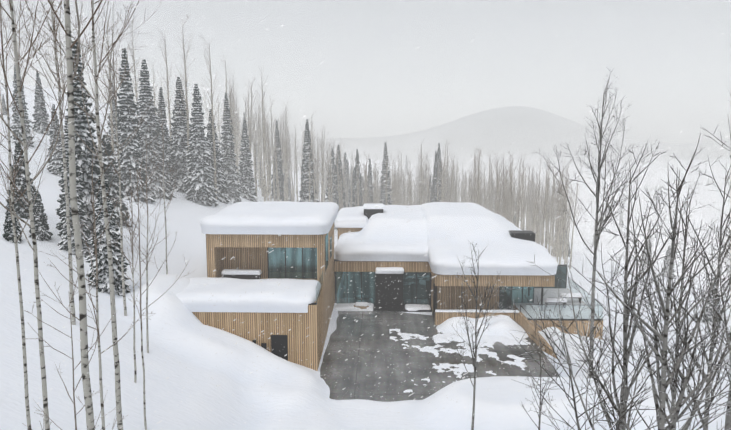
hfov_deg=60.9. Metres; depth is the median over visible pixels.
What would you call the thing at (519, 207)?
aspen tree
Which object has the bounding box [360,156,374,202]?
aspen tree
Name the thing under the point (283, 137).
aspen tree
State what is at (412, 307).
snow landing
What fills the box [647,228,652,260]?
spruce tree
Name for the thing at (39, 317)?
aspen tree
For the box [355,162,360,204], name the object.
aspen tree
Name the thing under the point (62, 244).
spruce tree
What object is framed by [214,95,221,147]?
aspen tree
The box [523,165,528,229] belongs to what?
aspen tree
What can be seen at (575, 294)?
snowy bench
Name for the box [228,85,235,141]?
aspen tree
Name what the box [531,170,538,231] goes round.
aspen tree
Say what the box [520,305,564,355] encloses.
driveway handrail
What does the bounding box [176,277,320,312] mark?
roof snow
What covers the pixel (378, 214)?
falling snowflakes
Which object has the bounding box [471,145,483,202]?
aspen tree
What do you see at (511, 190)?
aspen tree
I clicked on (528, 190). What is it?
aspen tree
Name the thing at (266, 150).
aspen tree
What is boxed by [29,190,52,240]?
spruce tree
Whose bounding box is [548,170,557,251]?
aspen tree
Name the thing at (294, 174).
aspen tree
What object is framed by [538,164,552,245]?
aspen tree
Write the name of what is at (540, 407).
aspen tree
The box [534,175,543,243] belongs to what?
aspen tree
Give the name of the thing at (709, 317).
spruce tree
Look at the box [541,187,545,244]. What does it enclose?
aspen tree
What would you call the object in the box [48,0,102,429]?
aspen tree
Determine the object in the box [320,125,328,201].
aspen tree
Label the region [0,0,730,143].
sky
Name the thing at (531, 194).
aspen tree
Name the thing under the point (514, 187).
aspen tree
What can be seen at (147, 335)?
aspen tree
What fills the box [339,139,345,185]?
aspen tree
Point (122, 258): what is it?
aspen tree
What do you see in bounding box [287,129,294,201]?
aspen tree
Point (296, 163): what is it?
aspen tree
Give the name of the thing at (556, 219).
aspen tree
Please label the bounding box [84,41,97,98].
aspen tree
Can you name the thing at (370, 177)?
conifer tree
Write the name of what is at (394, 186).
aspen tree
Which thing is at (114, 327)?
aspen tree
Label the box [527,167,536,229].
aspen tree
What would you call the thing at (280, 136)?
aspen tree
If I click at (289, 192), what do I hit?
tree
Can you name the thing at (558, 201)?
aspen tree
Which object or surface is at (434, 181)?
conifer tree
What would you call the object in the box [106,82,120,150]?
spruce tree
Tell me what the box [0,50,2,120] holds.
aspen tree
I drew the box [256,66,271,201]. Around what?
aspen tree
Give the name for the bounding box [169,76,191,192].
spruce tree
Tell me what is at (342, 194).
aspen tree
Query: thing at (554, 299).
snowy bench
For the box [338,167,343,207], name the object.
aspen tree
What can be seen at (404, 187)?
aspen tree
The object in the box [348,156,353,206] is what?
aspen tree
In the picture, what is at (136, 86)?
aspen tree
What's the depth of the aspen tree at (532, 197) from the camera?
94.78 m
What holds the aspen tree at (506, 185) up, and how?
on the snowy ground
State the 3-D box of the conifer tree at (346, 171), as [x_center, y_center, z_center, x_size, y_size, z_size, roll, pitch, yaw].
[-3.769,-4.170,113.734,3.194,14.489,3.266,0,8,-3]
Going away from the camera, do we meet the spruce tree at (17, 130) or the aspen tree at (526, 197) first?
the spruce tree at (17, 130)
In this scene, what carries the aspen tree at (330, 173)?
on the snowy ground
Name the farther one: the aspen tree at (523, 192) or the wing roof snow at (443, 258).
the aspen tree at (523, 192)
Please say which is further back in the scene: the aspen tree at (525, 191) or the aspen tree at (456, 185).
the aspen tree at (456, 185)
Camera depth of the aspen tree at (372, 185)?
92.34 m
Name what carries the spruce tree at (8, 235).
on the snowy ground
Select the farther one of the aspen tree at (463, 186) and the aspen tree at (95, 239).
the aspen tree at (463, 186)
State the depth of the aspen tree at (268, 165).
100.04 m
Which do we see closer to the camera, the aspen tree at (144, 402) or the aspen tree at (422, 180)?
the aspen tree at (144, 402)
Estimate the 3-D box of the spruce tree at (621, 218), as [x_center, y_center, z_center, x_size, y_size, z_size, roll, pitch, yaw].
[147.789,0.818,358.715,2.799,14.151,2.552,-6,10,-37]
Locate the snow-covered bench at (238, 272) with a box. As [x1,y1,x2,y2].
[221,269,261,274]
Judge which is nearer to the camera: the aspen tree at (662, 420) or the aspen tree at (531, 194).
the aspen tree at (662, 420)
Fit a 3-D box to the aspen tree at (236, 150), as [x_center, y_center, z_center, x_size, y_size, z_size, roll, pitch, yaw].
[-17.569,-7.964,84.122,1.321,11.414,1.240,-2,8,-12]
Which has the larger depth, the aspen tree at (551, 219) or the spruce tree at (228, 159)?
the aspen tree at (551, 219)
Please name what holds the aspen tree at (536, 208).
on the snowy ground
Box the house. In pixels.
[192,209,602,370]
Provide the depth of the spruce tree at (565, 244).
92.07 m
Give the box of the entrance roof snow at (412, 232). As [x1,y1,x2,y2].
[334,205,427,261]
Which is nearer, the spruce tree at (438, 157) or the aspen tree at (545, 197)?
the aspen tree at (545, 197)
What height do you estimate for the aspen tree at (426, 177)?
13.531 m
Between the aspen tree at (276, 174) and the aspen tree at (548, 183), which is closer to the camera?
the aspen tree at (276, 174)
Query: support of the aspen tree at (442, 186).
on the snowy ground
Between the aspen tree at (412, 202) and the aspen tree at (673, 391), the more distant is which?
the aspen tree at (412, 202)
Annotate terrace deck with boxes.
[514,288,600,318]
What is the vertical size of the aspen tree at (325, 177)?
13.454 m
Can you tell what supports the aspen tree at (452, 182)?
on the snowy ground
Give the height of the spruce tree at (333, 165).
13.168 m
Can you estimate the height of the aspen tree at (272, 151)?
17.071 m
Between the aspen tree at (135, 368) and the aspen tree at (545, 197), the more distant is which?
the aspen tree at (545, 197)
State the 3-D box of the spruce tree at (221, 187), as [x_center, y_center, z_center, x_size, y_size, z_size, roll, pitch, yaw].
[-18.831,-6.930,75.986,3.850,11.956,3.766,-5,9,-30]
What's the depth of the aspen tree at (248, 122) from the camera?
87.08 m
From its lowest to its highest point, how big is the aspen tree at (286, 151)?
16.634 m
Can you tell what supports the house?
on the snowy ground
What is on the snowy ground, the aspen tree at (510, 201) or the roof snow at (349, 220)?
the aspen tree at (510, 201)
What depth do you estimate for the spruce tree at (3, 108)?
79.55 m
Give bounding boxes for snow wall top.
[435,309,518,312]
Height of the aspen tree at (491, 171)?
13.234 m
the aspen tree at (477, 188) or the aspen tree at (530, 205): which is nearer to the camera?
the aspen tree at (477, 188)
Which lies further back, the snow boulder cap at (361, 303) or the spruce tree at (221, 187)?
the spruce tree at (221, 187)
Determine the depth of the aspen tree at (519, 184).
88.25 m
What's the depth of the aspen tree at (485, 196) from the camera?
73.03 m
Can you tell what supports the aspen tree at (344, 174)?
on the snowy ground
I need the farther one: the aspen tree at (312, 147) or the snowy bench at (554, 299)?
the aspen tree at (312, 147)
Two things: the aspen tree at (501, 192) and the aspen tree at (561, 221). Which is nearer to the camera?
the aspen tree at (501, 192)
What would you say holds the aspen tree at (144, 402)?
on the snowy ground
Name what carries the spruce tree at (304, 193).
on the snowy ground
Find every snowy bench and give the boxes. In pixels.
[544,298,566,302]
[560,293,582,296]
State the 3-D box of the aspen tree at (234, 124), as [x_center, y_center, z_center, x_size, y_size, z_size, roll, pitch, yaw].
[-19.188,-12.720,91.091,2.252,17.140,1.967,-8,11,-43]
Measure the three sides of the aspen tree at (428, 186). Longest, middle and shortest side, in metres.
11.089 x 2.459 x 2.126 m
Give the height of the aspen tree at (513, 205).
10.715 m
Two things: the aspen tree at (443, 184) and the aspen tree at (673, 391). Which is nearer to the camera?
the aspen tree at (673, 391)
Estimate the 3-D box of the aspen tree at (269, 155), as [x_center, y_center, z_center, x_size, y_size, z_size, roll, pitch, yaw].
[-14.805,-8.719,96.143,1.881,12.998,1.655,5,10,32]
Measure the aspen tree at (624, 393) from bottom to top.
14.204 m
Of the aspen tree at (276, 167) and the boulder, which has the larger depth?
the aspen tree at (276, 167)
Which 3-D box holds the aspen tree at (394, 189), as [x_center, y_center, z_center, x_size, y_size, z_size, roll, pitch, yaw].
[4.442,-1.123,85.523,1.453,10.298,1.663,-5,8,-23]
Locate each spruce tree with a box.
[2,95,6,114]
[2,197,21,243]
[5,142,36,218]
[10,59,33,146]
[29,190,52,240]
[31,71,50,135]
[45,104,62,176]
[55,41,118,242]
[56,115,93,257]
[85,167,130,295]
[101,134,131,227]
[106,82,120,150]
[113,48,156,202]
[135,59,175,199]
[156,87,175,187]
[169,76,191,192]
[182,83,218,206]
[205,109,229,203]
[219,93,241,202]
[238,120,257,201]
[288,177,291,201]
[298,119,318,201]
[325,148,337,229]
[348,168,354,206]
[379,142,392,204]
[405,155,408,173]
[437,143,444,198]
[560,224,570,256]
[619,205,622,227]
[639,244,649,266]
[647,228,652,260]
[660,246,675,278]
[701,277,721,326]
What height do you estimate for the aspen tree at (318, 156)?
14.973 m
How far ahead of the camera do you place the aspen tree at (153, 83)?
82.97 m
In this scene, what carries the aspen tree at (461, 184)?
on the snowy ground
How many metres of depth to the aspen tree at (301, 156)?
96.63 m
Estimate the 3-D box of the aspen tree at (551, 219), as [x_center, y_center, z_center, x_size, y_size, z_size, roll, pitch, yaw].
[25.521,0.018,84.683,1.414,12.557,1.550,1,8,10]
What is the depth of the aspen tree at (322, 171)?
85.81 m
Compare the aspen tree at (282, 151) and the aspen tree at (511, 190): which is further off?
the aspen tree at (282, 151)
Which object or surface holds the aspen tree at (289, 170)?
on the snowy ground
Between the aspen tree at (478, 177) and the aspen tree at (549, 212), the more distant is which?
the aspen tree at (549, 212)
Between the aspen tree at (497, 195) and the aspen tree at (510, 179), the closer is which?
the aspen tree at (497, 195)
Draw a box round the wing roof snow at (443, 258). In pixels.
[420,202,557,275]
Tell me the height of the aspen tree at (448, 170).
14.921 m
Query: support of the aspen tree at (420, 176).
on the snowy ground
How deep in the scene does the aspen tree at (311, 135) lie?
96.15 m
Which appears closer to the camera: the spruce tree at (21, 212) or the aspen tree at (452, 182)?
the spruce tree at (21, 212)
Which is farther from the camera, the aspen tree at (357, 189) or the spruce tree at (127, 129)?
the aspen tree at (357, 189)
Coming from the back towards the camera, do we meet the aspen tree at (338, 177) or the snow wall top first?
the aspen tree at (338, 177)
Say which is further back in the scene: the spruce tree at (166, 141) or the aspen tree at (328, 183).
the aspen tree at (328, 183)
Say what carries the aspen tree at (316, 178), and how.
on the snowy ground
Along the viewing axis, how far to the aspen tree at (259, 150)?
101.88 m
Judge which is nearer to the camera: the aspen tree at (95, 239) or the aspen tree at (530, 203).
the aspen tree at (95, 239)
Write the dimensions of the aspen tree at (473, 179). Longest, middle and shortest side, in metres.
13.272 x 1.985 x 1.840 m
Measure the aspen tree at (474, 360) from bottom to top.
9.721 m
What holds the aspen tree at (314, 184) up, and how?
on the snowy ground
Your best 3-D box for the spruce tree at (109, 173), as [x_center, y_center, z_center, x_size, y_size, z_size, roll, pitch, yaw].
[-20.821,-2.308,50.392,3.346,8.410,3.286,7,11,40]
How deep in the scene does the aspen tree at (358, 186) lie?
87.93 m
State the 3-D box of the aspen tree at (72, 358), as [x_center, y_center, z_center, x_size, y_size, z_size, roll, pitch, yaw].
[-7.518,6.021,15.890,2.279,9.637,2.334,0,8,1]
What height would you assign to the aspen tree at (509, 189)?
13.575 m
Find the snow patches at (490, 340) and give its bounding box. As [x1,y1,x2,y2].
[389,329,529,392]
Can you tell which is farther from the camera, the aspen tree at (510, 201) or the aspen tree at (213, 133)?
the aspen tree at (510, 201)
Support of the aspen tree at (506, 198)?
on the snowy ground
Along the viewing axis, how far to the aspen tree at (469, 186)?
93.42 m
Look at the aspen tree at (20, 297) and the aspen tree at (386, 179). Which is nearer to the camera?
the aspen tree at (20, 297)
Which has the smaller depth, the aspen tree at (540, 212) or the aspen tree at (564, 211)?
the aspen tree at (564, 211)
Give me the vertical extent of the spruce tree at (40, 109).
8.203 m
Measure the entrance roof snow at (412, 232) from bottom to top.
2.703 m
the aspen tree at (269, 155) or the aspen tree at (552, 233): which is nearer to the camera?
the aspen tree at (552, 233)
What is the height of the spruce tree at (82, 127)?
14.437 m
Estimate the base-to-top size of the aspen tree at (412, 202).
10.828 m
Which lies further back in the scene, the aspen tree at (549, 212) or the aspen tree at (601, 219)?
the aspen tree at (549, 212)
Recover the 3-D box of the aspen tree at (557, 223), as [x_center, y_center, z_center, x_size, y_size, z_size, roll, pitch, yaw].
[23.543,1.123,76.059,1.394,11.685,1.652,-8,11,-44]
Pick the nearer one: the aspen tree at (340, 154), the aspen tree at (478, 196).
the aspen tree at (478, 196)
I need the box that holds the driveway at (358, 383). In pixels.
[320,311,559,401]
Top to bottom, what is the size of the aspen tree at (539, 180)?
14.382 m
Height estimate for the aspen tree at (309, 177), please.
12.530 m
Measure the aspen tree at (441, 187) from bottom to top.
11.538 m
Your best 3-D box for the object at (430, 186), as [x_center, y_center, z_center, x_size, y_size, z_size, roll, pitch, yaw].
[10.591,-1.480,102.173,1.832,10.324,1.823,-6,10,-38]
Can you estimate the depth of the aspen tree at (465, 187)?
90.37 m
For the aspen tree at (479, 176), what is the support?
on the snowy ground
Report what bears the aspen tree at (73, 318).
on the snowy ground
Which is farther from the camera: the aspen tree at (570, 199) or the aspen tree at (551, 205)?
the aspen tree at (551, 205)
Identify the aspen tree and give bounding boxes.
[0,0,81,429]
[0,0,121,429]
[0,0,162,429]
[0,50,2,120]
[7,7,21,79]
[18,0,105,324]
[22,267,127,429]
[38,120,154,429]
[45,30,53,86]
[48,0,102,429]
[52,25,64,93]
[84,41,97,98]
[85,3,152,315]
[99,9,121,155]
[99,166,155,382]
[112,150,194,429]
[121,125,174,352]
[126,24,139,115]
[136,87,183,273]
[150,61,158,118]
[156,27,176,147]
[174,15,195,193]
[199,37,229,199]
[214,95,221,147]
[218,53,234,132]
[221,82,236,139]
[227,76,238,174]
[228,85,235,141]
[232,118,239,181]
[234,89,241,172]
[235,104,243,164]
[239,96,252,148]
[241,78,260,146]
[242,85,257,168]
[249,111,259,196]
[252,104,257,182]
[253,101,263,154]
[254,101,263,187]
[254,109,260,178]
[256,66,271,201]
[256,90,269,200]
[257,103,269,196]
[265,125,272,200]
[266,94,277,200]
[266,118,271,198]
[266,120,271,194]
[267,122,279,200]
[273,153,279,200]
[278,108,293,200]
[279,102,292,200]
[279,114,287,155]
[280,107,288,170]
[282,122,292,200]
[286,135,294,201]
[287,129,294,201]
[291,139,300,201]
[292,124,301,201]
[292,140,299,181]
[299,130,303,199]
[304,143,312,201]
[305,110,316,163]
[310,149,319,201]
[311,119,322,181]
[314,131,324,188]
[315,126,328,201]
[315,147,323,201]
[316,156,321,201]
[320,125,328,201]
[323,138,332,201]
[324,144,329,201]
[325,140,335,201]
[329,146,345,210]
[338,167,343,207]
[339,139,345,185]
[339,174,344,208]
[341,153,348,193]
[345,175,349,206]
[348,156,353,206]
[351,162,360,205]
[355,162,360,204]
[359,162,370,204]
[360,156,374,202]
[368,157,378,202]
[369,170,378,202]
[381,146,393,204]
[388,159,397,204]
[390,168,397,204]
[393,149,404,203]
[394,172,401,204]
[395,166,403,204]
[400,163,409,204]
[405,158,414,205]
[405,175,417,204]
[413,156,422,204]
[414,143,427,204]
[416,152,424,202]
[423,152,429,203]
[424,165,430,202]
[424,168,432,202]
[432,161,440,201]
[436,165,451,201]
[437,161,447,201]
[439,142,451,201]
[442,141,453,201]
[447,154,458,201]
[448,240,516,429]
[454,160,461,201]
[459,161,464,201]
[461,171,465,200]
[461,171,468,201]
[467,168,473,201]
[468,147,478,202]
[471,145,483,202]
[471,159,483,203]
[473,147,482,200]
[473,149,483,204]
[474,163,482,202]
[480,169,491,210]
[484,155,494,207]
[485,155,495,209]
[486,161,496,203]
[488,172,493,211]
[490,150,509,213]
[492,169,504,211]
[492,170,502,213]
[495,152,509,214]
[498,157,505,214]
[499,172,510,217]
[500,164,511,216]
[501,167,512,218]
[503,132,730,429]
[505,158,515,206]
[505,163,516,221]
[506,151,519,221]
[507,158,515,218]
[509,134,730,429]
[512,153,527,225]
[512,168,516,215]
[512,181,516,224]
[513,165,521,225]
[517,173,525,227]
[518,154,526,229]
[518,169,525,229]
[519,332,556,429]
[522,175,531,212]
[523,163,533,229]
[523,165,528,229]
[524,179,532,229]
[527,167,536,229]
[527,169,536,230]
[528,166,534,230]
[529,188,535,221]
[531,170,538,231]
[534,67,661,377]
[534,157,543,241]
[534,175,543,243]
[534,185,538,232]
[536,175,548,243]
[538,158,554,248]
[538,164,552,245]
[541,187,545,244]
[542,160,552,209]
[547,171,555,242]
[547,192,550,243]
[548,167,557,250]
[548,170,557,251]
[548,173,557,253]
[550,202,558,255]
[552,170,565,256]
[553,168,565,253]
[554,159,567,256]
[554,181,563,262]
[557,160,573,263]
[558,167,565,256]
[562,170,572,258]
[564,183,573,263]
[566,185,576,261]
[569,165,582,268]
[615,89,730,429]
[620,173,730,429]
[630,155,730,429]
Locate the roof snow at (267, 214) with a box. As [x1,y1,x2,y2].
[200,201,338,234]
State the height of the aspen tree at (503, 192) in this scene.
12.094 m
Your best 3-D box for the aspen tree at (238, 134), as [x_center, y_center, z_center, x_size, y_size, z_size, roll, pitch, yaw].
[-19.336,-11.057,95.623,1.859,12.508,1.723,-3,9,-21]
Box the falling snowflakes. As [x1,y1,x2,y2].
[0,0,730,429]
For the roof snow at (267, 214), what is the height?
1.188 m
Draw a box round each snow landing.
[334,303,373,310]
[405,304,430,310]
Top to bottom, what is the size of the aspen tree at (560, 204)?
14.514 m
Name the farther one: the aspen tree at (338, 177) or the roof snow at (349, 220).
the aspen tree at (338, 177)
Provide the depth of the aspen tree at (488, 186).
102.21 m
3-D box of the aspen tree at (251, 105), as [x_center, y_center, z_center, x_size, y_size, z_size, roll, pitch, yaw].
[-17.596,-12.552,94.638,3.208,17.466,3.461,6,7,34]
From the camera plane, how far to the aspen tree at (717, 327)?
20.85 m
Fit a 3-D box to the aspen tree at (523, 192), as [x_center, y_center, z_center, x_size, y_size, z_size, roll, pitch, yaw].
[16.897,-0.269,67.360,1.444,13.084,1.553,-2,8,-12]
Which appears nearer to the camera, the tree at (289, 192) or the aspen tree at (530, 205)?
the aspen tree at (530, 205)
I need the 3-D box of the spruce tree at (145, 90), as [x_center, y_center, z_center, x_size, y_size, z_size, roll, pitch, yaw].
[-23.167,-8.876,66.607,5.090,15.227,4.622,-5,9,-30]
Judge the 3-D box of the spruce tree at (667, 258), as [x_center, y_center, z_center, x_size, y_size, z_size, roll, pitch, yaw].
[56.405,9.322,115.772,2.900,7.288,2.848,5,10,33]
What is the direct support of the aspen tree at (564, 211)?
on the snowy ground
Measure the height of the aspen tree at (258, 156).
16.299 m
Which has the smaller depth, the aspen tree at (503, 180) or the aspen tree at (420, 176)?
the aspen tree at (503, 180)
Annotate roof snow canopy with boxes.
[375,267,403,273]
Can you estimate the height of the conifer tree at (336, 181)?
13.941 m
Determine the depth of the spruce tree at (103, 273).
36.23 m
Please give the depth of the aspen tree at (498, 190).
79.13 m
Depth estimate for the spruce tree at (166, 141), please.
71.40 m
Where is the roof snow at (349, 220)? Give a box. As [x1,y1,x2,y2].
[335,206,367,227]
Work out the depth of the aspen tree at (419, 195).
95.45 m
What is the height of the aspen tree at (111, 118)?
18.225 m
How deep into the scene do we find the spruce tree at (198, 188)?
69.31 m
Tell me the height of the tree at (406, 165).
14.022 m
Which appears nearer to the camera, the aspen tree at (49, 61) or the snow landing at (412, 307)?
the snow landing at (412, 307)
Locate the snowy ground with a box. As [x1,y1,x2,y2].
[0,80,730,429]
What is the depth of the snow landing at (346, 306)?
48.30 m
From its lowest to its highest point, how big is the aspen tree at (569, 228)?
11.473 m
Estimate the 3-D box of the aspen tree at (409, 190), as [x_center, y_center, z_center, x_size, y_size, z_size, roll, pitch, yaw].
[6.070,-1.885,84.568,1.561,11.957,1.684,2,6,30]
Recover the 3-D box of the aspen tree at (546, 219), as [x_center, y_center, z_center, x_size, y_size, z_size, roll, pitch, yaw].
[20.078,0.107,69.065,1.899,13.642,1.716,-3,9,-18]
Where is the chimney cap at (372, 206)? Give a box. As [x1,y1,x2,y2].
[363,203,384,208]
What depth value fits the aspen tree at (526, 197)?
92.93 m
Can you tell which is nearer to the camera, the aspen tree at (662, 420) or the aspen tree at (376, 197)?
the aspen tree at (662, 420)
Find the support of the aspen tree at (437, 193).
on the snowy ground
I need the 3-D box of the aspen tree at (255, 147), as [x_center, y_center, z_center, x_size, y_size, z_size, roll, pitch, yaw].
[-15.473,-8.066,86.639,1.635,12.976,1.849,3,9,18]
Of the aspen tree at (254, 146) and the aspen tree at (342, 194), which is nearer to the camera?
the aspen tree at (342, 194)
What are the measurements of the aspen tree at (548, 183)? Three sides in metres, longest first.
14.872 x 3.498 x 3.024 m
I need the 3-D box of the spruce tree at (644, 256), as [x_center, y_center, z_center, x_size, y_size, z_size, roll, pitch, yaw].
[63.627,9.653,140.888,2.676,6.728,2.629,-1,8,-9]
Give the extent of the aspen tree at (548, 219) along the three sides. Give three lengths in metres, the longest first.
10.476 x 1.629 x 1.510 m
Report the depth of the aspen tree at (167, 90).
76.87 m
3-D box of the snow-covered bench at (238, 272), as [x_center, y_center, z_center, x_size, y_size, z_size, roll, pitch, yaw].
[-8.172,3.743,41.030,2.600,0.246,0.600,0,8,1]
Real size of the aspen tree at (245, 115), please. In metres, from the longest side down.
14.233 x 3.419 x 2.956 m
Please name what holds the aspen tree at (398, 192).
on the snowy ground
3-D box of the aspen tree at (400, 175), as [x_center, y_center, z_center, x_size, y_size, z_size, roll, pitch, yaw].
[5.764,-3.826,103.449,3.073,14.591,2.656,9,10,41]
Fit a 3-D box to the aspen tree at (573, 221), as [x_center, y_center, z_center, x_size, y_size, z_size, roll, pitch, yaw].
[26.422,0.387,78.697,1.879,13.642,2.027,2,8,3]
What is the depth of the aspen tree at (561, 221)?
88.94 m
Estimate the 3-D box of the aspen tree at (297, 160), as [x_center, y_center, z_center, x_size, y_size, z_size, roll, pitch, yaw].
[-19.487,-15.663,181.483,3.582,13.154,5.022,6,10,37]
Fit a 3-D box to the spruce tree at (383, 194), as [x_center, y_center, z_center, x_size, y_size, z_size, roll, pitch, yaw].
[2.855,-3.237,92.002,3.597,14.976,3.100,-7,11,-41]
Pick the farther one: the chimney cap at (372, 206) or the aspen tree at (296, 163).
the aspen tree at (296, 163)
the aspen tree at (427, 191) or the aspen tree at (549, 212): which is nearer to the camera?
the aspen tree at (427, 191)
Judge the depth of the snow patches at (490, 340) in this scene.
40.47 m
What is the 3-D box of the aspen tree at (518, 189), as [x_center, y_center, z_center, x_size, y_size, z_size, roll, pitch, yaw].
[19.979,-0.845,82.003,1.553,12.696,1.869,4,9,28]
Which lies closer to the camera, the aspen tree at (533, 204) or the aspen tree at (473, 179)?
the aspen tree at (473, 179)
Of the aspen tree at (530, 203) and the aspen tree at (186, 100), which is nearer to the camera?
the aspen tree at (186, 100)
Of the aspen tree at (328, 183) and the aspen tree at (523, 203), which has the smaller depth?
the aspen tree at (328, 183)
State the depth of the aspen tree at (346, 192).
107.41 m
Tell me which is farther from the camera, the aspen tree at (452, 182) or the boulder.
the aspen tree at (452, 182)
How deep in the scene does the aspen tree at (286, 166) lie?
89.64 m
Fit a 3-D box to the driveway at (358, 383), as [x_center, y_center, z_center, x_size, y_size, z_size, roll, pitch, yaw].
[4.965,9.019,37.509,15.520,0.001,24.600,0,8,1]
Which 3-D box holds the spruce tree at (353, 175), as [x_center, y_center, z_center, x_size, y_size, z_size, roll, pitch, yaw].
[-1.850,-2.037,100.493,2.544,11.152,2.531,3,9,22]
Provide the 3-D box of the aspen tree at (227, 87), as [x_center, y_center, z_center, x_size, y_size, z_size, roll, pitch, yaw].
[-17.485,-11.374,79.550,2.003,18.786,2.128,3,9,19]
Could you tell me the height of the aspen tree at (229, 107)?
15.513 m
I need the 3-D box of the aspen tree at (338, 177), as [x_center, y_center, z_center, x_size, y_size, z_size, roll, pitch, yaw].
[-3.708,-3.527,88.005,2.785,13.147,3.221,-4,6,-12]
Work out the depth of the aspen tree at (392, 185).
84.32 m
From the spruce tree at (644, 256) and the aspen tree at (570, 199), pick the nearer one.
the aspen tree at (570, 199)
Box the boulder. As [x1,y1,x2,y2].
[354,305,368,308]
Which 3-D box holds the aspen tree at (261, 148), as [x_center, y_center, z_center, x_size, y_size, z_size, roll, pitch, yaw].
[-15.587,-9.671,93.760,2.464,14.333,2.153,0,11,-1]
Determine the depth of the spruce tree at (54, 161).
61.69 m
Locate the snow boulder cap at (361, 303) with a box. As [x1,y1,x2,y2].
[355,302,367,305]
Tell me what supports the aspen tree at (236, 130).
on the snowy ground
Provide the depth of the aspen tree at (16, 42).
68.56 m
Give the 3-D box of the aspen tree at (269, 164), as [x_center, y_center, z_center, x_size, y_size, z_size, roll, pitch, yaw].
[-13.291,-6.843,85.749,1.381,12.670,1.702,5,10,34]
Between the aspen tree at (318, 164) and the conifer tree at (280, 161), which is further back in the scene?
the aspen tree at (318, 164)
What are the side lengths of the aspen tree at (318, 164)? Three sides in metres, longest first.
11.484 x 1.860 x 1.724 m
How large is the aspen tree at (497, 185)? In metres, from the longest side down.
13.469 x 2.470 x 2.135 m
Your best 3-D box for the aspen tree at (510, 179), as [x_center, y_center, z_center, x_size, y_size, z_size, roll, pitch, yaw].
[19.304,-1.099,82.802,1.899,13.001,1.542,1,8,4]
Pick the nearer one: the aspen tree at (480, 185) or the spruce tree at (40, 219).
the spruce tree at (40, 219)
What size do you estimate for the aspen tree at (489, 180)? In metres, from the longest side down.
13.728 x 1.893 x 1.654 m
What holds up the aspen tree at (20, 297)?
on the snowy ground
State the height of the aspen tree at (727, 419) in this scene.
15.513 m
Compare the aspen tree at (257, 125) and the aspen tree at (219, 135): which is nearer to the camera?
the aspen tree at (219, 135)
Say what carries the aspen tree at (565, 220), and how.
on the snowy ground
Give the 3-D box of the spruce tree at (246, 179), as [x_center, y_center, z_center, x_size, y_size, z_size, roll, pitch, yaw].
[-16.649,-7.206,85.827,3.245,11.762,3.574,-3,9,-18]
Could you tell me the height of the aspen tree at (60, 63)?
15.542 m
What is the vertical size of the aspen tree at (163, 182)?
13.296 m
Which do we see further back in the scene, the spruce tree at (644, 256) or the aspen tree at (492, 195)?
the spruce tree at (644, 256)
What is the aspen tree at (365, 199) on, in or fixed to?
on the snowy ground

